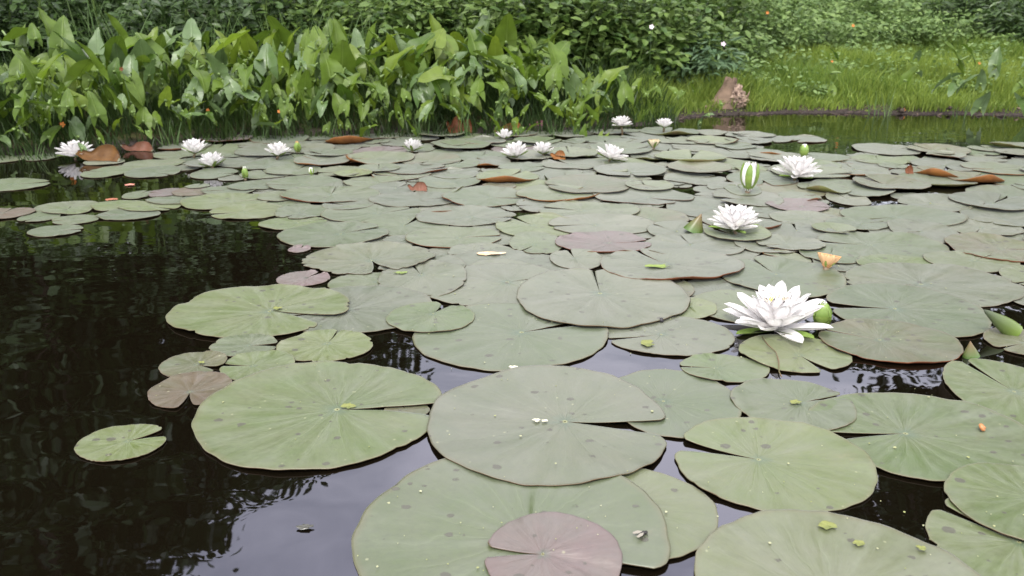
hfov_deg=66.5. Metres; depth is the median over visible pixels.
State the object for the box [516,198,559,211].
lily pad
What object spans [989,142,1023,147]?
lily pad
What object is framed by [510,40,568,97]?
arrowleaf plant
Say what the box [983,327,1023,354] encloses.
lily pad
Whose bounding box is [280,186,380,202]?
lily pad
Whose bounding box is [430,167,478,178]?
lily pad
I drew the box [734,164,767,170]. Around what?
lily pad
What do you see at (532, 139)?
lily pad
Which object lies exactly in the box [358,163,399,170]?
lily pad
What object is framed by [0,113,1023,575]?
water
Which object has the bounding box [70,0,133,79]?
tall sedge
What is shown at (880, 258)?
lily pad
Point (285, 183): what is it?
lily pad
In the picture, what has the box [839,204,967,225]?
lily pad
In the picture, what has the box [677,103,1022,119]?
shore debris
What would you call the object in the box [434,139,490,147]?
lily pad
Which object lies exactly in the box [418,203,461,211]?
lily pad
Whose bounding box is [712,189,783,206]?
lily pad
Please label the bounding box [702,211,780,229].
lily pad
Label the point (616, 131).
lily pad
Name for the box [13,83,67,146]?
arrowleaf plant
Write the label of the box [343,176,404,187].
lily pad
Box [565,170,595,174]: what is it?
lily pad
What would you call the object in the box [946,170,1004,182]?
lily pad
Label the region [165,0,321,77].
leafy shrub
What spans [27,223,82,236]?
lily pad
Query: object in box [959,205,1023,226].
lily pad
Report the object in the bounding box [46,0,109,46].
tall sedge
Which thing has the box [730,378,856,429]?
lily pad
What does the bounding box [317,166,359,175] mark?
lily pad
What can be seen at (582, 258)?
lily pad
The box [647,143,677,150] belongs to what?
lily pad
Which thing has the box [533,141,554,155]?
water lily
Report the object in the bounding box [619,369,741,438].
lily pad
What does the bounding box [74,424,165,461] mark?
lily pad
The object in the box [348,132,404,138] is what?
lily pad
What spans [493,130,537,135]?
lily pad
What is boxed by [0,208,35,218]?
lily pad
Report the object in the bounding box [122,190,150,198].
lily pad
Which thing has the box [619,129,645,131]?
lily pad
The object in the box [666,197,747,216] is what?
lily pad
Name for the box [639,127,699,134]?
lily pad
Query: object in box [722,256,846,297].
lily pad
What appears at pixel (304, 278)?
lily pad
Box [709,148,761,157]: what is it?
lily pad
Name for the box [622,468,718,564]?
lily pad
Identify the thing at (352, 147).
lily pad
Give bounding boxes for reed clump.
[24,145,43,159]
[156,116,182,144]
[263,115,280,137]
[323,116,341,137]
[358,114,369,136]
[413,112,430,136]
[457,101,471,135]
[503,115,523,133]
[541,107,567,136]
[566,84,582,128]
[865,93,882,114]
[882,85,896,116]
[952,100,973,118]
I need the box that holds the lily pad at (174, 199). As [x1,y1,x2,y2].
[145,195,199,203]
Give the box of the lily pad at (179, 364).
[158,350,226,376]
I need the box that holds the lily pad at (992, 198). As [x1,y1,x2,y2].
[948,191,1023,209]
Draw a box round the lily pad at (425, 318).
[386,301,474,331]
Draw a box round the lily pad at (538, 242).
[509,232,562,253]
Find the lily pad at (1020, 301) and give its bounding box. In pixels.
[1013,297,1023,305]
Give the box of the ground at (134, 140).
[0,0,1022,155]
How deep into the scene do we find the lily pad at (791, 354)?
1.19 m
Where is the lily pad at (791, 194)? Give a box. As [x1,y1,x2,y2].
[777,191,821,200]
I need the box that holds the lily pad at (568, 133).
[554,129,593,136]
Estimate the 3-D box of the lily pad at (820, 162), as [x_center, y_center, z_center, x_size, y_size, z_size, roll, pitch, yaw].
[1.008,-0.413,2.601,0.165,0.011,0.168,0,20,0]
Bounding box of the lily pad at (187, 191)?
[172,187,204,195]
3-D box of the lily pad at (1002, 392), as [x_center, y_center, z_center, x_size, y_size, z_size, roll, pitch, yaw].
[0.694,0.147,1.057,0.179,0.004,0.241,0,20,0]
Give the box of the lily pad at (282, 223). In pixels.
[258,217,326,229]
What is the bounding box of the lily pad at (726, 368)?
[680,353,769,382]
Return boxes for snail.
[979,423,985,430]
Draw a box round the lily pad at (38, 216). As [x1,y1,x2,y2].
[17,212,60,221]
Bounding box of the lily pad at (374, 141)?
[363,140,389,143]
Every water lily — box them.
[55,140,93,159]
[181,138,206,157]
[198,151,224,167]
[265,141,290,159]
[403,138,422,152]
[496,128,512,138]
[500,141,527,159]
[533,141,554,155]
[597,143,627,161]
[612,115,632,134]
[657,118,672,131]
[708,204,762,233]
[723,281,832,342]
[772,155,822,180]
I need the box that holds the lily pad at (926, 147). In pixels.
[907,143,971,153]
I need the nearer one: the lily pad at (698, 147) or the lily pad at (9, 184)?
the lily pad at (9, 184)
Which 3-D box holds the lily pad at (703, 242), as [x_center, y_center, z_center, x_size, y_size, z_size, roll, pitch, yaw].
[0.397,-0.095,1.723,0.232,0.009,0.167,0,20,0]
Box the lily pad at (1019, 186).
[1011,183,1023,188]
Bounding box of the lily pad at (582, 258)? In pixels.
[549,248,601,268]
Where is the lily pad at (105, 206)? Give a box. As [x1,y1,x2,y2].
[91,200,138,210]
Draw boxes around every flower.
[119,67,137,141]
[817,252,840,269]
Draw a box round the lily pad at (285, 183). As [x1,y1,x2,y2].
[266,175,342,189]
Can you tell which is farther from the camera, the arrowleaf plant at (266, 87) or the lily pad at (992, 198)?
the arrowleaf plant at (266, 87)
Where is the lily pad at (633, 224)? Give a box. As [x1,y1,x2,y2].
[548,214,654,233]
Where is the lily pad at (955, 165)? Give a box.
[910,158,975,170]
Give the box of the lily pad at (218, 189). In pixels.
[201,185,255,193]
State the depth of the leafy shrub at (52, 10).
4.66 m
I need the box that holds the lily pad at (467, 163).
[436,158,479,167]
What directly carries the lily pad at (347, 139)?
on the water
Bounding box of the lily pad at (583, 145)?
[566,143,591,150]
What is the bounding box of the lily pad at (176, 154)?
[153,150,201,158]
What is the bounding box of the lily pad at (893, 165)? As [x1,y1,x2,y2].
[878,162,908,168]
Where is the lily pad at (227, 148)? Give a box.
[199,143,242,155]
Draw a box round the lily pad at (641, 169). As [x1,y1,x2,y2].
[593,163,666,175]
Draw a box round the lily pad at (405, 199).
[368,192,452,206]
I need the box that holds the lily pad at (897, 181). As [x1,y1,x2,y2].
[852,174,931,188]
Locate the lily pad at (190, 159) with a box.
[180,157,202,164]
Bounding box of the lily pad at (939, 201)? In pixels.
[898,193,972,211]
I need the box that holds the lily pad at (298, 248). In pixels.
[288,244,310,252]
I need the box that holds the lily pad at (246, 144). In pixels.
[237,141,284,146]
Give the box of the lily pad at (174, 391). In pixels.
[147,371,231,407]
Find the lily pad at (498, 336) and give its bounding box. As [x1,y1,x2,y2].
[412,303,608,370]
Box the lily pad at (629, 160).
[582,157,654,171]
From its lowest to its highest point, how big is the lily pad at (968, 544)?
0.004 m
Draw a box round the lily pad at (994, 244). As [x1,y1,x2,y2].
[944,232,1023,262]
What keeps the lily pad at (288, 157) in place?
on the water
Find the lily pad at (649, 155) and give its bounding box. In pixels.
[630,151,663,159]
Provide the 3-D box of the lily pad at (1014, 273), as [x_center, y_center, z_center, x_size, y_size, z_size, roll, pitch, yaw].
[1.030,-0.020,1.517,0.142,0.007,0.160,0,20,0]
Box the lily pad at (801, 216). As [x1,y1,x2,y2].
[769,210,837,223]
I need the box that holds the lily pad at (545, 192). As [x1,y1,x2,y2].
[516,183,598,201]
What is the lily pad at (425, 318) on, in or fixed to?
on the lily pad at (498, 336)
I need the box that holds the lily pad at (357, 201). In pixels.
[322,198,373,209]
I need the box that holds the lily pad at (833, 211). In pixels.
[819,207,844,216]
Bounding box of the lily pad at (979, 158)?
[959,155,1007,161]
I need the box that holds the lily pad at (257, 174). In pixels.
[239,170,288,178]
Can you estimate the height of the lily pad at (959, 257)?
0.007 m
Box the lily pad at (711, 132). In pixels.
[699,129,726,134]
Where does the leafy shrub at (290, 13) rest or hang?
on the ground at (134, 140)
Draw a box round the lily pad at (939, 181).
[899,171,977,186]
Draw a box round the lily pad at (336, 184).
[324,182,349,189]
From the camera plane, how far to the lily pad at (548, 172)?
2.49 m
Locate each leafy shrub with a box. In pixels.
[0,0,119,75]
[0,0,133,30]
[0,0,189,56]
[0,6,14,56]
[65,0,227,44]
[85,0,268,69]
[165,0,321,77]
[170,0,311,18]
[225,0,389,78]
[290,0,401,26]
[291,0,473,83]
[361,0,512,77]
[372,0,507,26]
[432,0,590,89]
[454,0,551,16]
[494,0,635,77]
[543,0,685,25]
[558,0,702,82]
[606,0,750,84]
[635,0,761,57]
[918,0,1023,30]
[969,0,1023,46]
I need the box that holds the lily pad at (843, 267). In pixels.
[812,259,859,271]
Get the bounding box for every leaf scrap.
[340,403,355,408]
[477,252,505,254]
[641,339,654,346]
[645,264,665,267]
[790,399,801,403]
[818,520,836,529]
[852,540,864,545]
[915,545,925,550]
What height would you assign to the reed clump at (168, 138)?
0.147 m
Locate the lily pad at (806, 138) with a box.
[786,134,826,141]
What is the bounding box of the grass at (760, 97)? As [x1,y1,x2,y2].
[616,29,1023,121]
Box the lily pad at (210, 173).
[190,168,237,178]
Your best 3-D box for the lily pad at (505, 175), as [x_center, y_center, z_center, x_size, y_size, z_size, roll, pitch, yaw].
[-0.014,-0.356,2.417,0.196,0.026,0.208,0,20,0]
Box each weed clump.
[654,21,758,91]
[687,15,783,67]
[688,0,818,54]
[724,50,771,81]
[726,64,789,90]
[734,0,839,55]
[737,0,874,33]
[740,40,795,64]
[765,64,818,79]
[770,4,886,51]
[783,39,842,65]
[791,72,832,100]
[798,0,928,36]
[808,50,865,70]
[832,0,948,49]
[833,35,897,55]
[860,52,918,74]
[880,2,1000,47]
[881,0,973,23]
[891,73,950,94]
[898,38,954,61]
[917,56,986,79]
[935,70,994,95]
[937,8,1023,46]
[955,35,1015,63]
[968,49,1023,72]
[991,70,1021,92]
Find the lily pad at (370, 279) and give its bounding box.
[327,272,381,287]
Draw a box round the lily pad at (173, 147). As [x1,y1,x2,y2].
[157,143,211,149]
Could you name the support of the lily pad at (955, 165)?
on the water
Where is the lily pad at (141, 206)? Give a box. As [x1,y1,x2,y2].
[118,201,180,210]
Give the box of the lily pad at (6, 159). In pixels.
[0,155,24,162]
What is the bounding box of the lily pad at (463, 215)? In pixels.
[416,205,516,225]
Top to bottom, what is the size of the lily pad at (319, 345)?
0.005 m
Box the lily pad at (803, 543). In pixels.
[694,509,980,575]
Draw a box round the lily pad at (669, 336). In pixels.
[608,316,734,355]
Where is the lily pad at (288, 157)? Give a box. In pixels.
[268,153,317,163]
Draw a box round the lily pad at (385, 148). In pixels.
[351,146,406,153]
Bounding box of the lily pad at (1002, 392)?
[942,358,1023,424]
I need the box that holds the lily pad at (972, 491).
[944,463,1023,540]
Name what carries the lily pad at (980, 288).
on the water
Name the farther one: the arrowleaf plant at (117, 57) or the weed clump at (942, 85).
the weed clump at (942, 85)
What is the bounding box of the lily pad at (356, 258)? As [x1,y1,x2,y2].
[302,240,435,273]
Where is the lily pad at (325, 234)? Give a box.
[277,221,388,246]
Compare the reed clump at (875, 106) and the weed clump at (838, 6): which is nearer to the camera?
the reed clump at (875, 106)
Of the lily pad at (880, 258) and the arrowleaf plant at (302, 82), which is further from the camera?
the arrowleaf plant at (302, 82)
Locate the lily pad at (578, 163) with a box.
[541,159,604,168]
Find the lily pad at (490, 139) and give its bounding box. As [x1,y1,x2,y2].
[466,135,505,143]
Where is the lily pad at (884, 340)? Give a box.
[818,318,963,363]
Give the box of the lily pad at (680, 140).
[657,137,708,143]
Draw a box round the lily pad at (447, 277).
[378,260,466,298]
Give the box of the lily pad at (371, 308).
[277,285,431,333]
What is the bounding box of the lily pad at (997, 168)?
[960,161,1023,174]
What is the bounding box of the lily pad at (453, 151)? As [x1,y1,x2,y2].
[418,149,466,153]
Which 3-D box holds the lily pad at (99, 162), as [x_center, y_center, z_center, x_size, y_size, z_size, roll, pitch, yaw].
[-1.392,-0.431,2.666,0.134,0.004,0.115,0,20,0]
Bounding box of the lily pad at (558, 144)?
[544,142,572,146]
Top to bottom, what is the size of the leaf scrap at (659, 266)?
0.003 m
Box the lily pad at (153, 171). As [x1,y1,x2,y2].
[124,165,180,177]
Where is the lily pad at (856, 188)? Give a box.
[808,178,895,196]
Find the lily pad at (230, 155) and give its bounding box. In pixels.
[220,153,242,156]
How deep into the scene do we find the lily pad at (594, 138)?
3.14 m
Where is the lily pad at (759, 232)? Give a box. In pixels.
[703,223,771,240]
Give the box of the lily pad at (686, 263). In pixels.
[600,248,744,279]
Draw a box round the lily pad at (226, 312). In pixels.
[166,283,349,337]
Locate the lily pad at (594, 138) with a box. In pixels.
[576,135,633,142]
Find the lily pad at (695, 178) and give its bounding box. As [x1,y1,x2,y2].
[664,172,725,184]
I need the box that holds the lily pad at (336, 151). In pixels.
[304,149,353,155]
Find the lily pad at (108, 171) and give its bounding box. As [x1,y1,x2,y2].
[80,165,132,177]
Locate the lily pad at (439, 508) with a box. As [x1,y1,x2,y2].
[351,458,670,575]
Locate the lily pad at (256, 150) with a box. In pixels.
[234,144,294,155]
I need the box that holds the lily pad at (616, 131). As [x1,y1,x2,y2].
[587,129,623,133]
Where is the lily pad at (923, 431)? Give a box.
[808,392,1023,480]
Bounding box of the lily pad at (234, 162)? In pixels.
[217,156,275,167]
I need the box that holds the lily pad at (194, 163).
[184,160,222,166]
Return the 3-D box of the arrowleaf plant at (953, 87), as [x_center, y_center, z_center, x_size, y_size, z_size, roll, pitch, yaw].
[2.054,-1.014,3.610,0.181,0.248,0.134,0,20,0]
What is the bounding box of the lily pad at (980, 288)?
[845,262,1023,306]
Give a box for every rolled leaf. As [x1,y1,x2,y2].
[683,214,702,232]
[962,341,979,358]
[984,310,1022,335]
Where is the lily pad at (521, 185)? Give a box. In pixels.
[512,179,545,189]
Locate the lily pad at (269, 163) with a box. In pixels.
[241,159,291,169]
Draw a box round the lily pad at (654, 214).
[634,206,688,225]
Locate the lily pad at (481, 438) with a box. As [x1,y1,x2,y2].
[427,365,666,485]
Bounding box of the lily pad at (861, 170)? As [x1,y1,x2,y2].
[823,163,890,175]
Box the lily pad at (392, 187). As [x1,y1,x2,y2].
[369,181,415,193]
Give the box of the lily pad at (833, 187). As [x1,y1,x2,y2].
[797,182,851,192]
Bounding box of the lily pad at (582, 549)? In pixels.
[484,512,621,575]
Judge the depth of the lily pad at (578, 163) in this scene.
2.62 m
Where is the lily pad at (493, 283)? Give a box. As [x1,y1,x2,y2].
[421,263,549,305]
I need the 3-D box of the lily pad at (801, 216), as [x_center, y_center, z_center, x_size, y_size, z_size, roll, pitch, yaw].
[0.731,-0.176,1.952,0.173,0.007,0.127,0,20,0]
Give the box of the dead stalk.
[762,337,781,376]
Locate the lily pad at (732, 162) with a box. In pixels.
[700,158,756,168]
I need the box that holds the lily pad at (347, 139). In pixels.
[326,135,372,143]
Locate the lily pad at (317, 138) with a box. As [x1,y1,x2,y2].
[306,135,340,139]
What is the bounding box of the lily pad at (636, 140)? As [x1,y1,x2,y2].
[606,138,650,147]
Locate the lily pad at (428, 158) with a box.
[400,152,459,164]
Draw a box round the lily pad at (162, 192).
[148,188,179,196]
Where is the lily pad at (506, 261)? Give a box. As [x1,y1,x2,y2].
[470,259,537,265]
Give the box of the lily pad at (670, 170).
[654,163,684,175]
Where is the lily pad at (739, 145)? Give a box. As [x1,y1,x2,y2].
[715,142,756,149]
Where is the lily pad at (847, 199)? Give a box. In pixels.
[825,192,871,205]
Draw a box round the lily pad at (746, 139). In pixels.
[724,136,771,143]
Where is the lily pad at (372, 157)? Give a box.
[346,151,414,163]
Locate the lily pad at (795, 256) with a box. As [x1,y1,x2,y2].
[763,249,811,262]
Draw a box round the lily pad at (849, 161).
[837,159,892,169]
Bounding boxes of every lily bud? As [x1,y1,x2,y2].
[242,166,247,179]
[294,141,300,153]
[308,167,313,174]
[647,139,659,148]
[740,161,759,192]
[799,144,808,157]
[813,300,831,323]
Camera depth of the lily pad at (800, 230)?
1.84 m
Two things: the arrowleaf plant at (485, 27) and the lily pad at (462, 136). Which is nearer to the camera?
the lily pad at (462, 136)
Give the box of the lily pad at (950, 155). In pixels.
[926,149,966,157]
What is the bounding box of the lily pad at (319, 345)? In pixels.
[276,329,372,361]
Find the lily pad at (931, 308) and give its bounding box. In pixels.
[826,283,991,337]
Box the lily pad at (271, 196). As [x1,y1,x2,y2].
[257,190,289,200]
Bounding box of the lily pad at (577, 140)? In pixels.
[562,138,588,143]
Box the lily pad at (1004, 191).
[965,185,1023,200]
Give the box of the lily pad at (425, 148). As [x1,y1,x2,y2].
[392,145,434,151]
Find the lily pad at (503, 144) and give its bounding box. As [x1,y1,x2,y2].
[490,140,534,147]
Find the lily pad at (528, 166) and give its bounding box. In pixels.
[498,162,543,171]
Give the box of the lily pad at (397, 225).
[359,216,448,235]
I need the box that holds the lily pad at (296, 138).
[250,134,308,143]
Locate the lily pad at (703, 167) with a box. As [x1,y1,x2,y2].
[667,160,731,172]
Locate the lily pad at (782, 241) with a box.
[756,233,825,249]
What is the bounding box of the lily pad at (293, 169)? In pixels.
[265,163,320,174]
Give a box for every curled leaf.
[75,144,120,161]
[120,141,152,151]
[407,182,427,190]
[446,116,461,132]
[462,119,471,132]
[502,122,519,129]
[550,150,565,159]
[905,165,913,173]
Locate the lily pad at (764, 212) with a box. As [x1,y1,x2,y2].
[746,206,785,217]
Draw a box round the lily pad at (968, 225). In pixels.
[948,216,1023,235]
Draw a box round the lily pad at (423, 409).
[384,405,429,413]
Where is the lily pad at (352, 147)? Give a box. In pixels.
[334,144,360,150]
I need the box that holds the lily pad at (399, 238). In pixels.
[383,235,413,244]
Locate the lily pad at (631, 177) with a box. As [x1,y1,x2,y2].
[609,174,651,183]
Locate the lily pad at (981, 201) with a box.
[933,193,984,203]
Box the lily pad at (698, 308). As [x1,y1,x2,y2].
[674,297,716,318]
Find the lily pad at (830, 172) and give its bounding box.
[770,164,851,177]
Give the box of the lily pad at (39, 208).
[34,201,97,211]
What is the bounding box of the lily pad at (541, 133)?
[519,131,551,135]
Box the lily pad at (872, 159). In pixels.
[851,154,907,163]
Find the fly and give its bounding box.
[633,530,647,537]
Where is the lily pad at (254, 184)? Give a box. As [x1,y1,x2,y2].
[227,180,271,189]
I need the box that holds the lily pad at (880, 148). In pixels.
[852,143,921,154]
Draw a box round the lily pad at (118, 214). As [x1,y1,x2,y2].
[96,209,160,219]
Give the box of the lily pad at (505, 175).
[476,168,538,181]
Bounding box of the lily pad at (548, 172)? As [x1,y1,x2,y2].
[516,166,577,179]
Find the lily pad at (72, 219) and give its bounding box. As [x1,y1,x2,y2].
[52,215,98,224]
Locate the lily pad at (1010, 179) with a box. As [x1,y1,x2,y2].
[978,172,1023,185]
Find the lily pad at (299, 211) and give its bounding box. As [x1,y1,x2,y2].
[275,204,326,218]
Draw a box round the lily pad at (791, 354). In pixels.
[738,334,851,372]
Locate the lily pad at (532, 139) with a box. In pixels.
[513,136,561,143]
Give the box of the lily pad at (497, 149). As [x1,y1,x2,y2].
[491,145,534,151]
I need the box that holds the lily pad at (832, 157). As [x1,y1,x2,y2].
[807,152,850,161]
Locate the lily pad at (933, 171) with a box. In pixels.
[912,166,957,176]
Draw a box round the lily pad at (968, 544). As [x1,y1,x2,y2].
[925,498,1023,575]
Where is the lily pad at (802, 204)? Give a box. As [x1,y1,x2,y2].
[765,198,830,211]
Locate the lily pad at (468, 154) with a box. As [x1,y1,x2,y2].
[457,151,506,159]
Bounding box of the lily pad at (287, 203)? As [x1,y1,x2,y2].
[267,200,310,205]
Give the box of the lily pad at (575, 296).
[516,267,690,328]
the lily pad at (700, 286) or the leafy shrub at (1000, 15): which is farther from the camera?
the leafy shrub at (1000, 15)
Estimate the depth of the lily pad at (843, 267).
1.59 m
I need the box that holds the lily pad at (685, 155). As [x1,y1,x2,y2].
[654,149,726,161]
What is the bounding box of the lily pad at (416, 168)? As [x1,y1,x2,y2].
[381,163,447,173]
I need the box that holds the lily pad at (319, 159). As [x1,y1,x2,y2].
[293,154,350,164]
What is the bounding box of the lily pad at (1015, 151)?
[994,148,1023,154]
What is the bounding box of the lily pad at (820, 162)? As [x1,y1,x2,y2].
[806,158,841,168]
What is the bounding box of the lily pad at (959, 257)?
[923,250,1019,272]
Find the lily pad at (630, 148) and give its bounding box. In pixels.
[589,142,652,153]
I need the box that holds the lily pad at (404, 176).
[372,171,430,180]
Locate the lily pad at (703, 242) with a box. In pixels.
[644,233,745,254]
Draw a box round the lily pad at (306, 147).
[283,143,334,152]
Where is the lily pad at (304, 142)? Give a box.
[284,141,321,146]
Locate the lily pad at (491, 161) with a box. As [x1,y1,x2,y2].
[465,156,510,165]
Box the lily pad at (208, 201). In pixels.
[180,192,267,209]
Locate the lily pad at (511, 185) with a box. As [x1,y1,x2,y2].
[480,182,515,187]
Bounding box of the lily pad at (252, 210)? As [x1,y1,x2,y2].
[209,202,282,218]
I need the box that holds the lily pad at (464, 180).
[418,174,480,187]
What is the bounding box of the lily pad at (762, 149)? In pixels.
[746,148,782,153]
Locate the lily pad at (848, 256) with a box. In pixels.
[799,245,859,263]
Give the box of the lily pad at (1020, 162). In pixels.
[999,159,1023,165]
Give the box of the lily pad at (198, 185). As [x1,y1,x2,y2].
[185,183,209,187]
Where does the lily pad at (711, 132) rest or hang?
on the water
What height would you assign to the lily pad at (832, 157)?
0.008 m
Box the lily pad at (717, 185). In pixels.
[707,182,759,189]
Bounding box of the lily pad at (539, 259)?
[453,250,567,269]
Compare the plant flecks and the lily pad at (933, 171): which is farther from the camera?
the lily pad at (933, 171)
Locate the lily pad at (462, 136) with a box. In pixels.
[444,133,483,138]
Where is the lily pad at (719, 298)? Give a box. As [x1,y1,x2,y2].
[694,289,757,321]
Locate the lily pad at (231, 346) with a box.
[209,334,277,356]
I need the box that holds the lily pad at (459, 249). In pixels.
[448,242,513,254]
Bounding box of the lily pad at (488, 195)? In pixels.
[442,185,525,206]
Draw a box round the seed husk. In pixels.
[296,524,313,529]
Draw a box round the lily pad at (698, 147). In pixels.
[671,142,724,151]
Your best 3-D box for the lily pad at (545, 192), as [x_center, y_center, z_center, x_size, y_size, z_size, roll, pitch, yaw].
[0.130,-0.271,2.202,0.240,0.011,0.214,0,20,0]
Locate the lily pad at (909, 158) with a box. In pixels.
[896,156,941,162]
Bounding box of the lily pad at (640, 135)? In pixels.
[621,132,664,138]
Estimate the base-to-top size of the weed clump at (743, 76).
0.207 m
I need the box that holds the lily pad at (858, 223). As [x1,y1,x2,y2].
[824,216,888,229]
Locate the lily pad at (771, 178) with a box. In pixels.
[726,170,798,185]
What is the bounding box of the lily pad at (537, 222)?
[495,212,570,236]
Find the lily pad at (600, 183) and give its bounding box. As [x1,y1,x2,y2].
[545,174,628,192]
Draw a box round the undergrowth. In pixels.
[0,45,684,161]
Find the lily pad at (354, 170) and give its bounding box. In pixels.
[333,168,371,176]
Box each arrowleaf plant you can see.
[0,24,62,76]
[0,27,39,89]
[0,58,46,117]
[0,67,41,125]
[0,70,8,90]
[0,90,37,148]
[8,15,99,110]
[11,40,108,122]
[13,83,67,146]
[17,51,93,127]
[22,7,57,93]
[45,31,112,95]
[54,86,107,151]
[84,43,151,109]
[88,27,155,105]
[104,11,128,84]
[106,85,171,138]
[108,32,170,108]
[120,52,179,107]
[125,26,174,87]
[150,52,229,118]
[155,26,210,77]
[167,41,211,105]
[169,77,222,131]
[181,18,216,75]
[183,59,253,110]
[184,26,255,82]
[213,33,289,83]
[213,75,274,130]
[225,28,289,78]
[229,56,299,115]
[237,74,288,129]
[267,15,319,89]
[268,34,323,85]
[269,66,311,127]
[271,42,328,100]
[274,25,330,61]
[286,39,365,120]
[300,83,350,132]
[320,18,366,64]
[329,45,414,109]
[331,18,364,54]
[335,67,380,107]
[347,19,396,75]
[353,79,388,124]
[355,80,416,136]
[365,25,432,68]
[365,33,427,101]
[386,49,436,91]
[393,28,456,78]
[394,56,463,99]
[395,34,473,94]
[401,79,450,122]
[418,66,481,116]
[423,12,460,70]
[436,55,520,107]
[438,81,478,120]
[442,27,489,84]
[450,31,491,79]
[468,46,526,106]
[470,77,514,133]
[473,10,536,52]
[473,45,531,98]
[487,33,570,88]
[491,13,571,70]
[494,89,545,136]
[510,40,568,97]
[522,50,573,92]
[536,60,598,104]
[539,77,577,124]
[548,72,616,114]
[554,64,626,94]
[572,101,609,136]
[596,66,633,112]
[632,65,661,98]
[666,81,695,109]
[698,99,722,124]
[823,48,840,96]
[899,50,921,87]
[931,40,977,96]
[971,46,1001,115]
[1012,48,1023,115]
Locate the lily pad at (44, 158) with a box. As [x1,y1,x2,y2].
[24,153,59,160]
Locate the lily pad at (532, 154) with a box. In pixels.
[507,149,554,158]
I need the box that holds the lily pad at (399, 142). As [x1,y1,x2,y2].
[381,139,421,145]
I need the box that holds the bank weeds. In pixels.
[680,0,1015,47]
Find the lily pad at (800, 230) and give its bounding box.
[763,222,835,238]
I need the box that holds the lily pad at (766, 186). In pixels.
[758,182,825,196]
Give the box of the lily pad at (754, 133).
[732,131,775,136]
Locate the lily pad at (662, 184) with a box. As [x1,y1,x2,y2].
[625,180,673,189]
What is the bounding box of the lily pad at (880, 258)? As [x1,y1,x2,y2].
[856,254,931,264]
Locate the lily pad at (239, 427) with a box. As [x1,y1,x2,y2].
[191,361,441,469]
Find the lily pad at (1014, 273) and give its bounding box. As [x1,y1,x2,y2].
[999,265,1023,284]
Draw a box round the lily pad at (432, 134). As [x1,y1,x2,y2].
[419,130,467,135]
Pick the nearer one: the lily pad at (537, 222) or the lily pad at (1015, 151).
the lily pad at (537, 222)
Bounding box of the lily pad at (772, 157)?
[748,151,810,161]
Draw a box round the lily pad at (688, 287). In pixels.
[671,280,694,295]
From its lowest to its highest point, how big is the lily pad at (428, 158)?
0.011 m
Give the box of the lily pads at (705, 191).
[153,131,1023,274]
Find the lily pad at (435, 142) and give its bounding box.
[430,138,469,145]
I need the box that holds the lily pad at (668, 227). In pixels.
[647,220,713,239]
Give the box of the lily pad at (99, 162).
[83,159,124,164]
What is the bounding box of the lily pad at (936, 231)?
[887,219,958,242]
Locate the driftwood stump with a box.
[705,76,749,108]
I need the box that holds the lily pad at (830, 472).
[674,417,877,511]
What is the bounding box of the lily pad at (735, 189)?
[724,184,761,195]
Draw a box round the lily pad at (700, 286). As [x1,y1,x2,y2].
[687,278,757,297]
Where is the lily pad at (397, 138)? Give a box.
[379,137,420,140]
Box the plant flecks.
[156,202,1023,570]
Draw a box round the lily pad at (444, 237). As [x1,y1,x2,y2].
[405,226,500,247]
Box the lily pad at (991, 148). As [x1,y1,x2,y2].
[967,145,1014,151]
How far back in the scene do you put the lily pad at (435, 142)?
3.03 m
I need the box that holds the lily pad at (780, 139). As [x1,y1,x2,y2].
[748,136,793,141]
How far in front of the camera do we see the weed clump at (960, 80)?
4.08 m
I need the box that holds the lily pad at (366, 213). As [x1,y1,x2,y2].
[320,204,421,221]
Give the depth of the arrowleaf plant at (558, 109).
3.17 m
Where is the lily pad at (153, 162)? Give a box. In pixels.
[122,158,185,168]
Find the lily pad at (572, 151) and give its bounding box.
[546,146,597,156]
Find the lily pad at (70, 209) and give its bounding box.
[41,206,91,213]
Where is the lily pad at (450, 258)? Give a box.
[378,254,465,271]
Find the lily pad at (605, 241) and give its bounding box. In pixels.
[555,231,651,252]
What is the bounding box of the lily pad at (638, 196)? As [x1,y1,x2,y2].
[592,184,693,204]
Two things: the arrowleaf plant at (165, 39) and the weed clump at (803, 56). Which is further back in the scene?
the weed clump at (803, 56)
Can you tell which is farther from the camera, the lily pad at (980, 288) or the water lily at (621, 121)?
the water lily at (621, 121)
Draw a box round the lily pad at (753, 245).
[734,240,798,252]
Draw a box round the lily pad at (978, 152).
[946,147,1003,155]
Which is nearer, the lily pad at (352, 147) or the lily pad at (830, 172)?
the lily pad at (830, 172)
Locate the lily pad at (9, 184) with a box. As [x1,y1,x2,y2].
[0,178,49,190]
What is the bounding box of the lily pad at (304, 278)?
[276,269,329,285]
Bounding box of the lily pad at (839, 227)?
[811,222,855,232]
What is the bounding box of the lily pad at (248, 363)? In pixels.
[219,350,294,379]
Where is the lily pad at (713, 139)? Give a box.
[686,135,738,143]
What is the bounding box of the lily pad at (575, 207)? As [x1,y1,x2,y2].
[539,200,639,217]
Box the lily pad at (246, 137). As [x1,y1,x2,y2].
[199,134,252,141]
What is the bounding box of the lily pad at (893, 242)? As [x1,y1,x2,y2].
[817,231,948,256]
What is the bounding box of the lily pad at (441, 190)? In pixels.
[415,182,462,192]

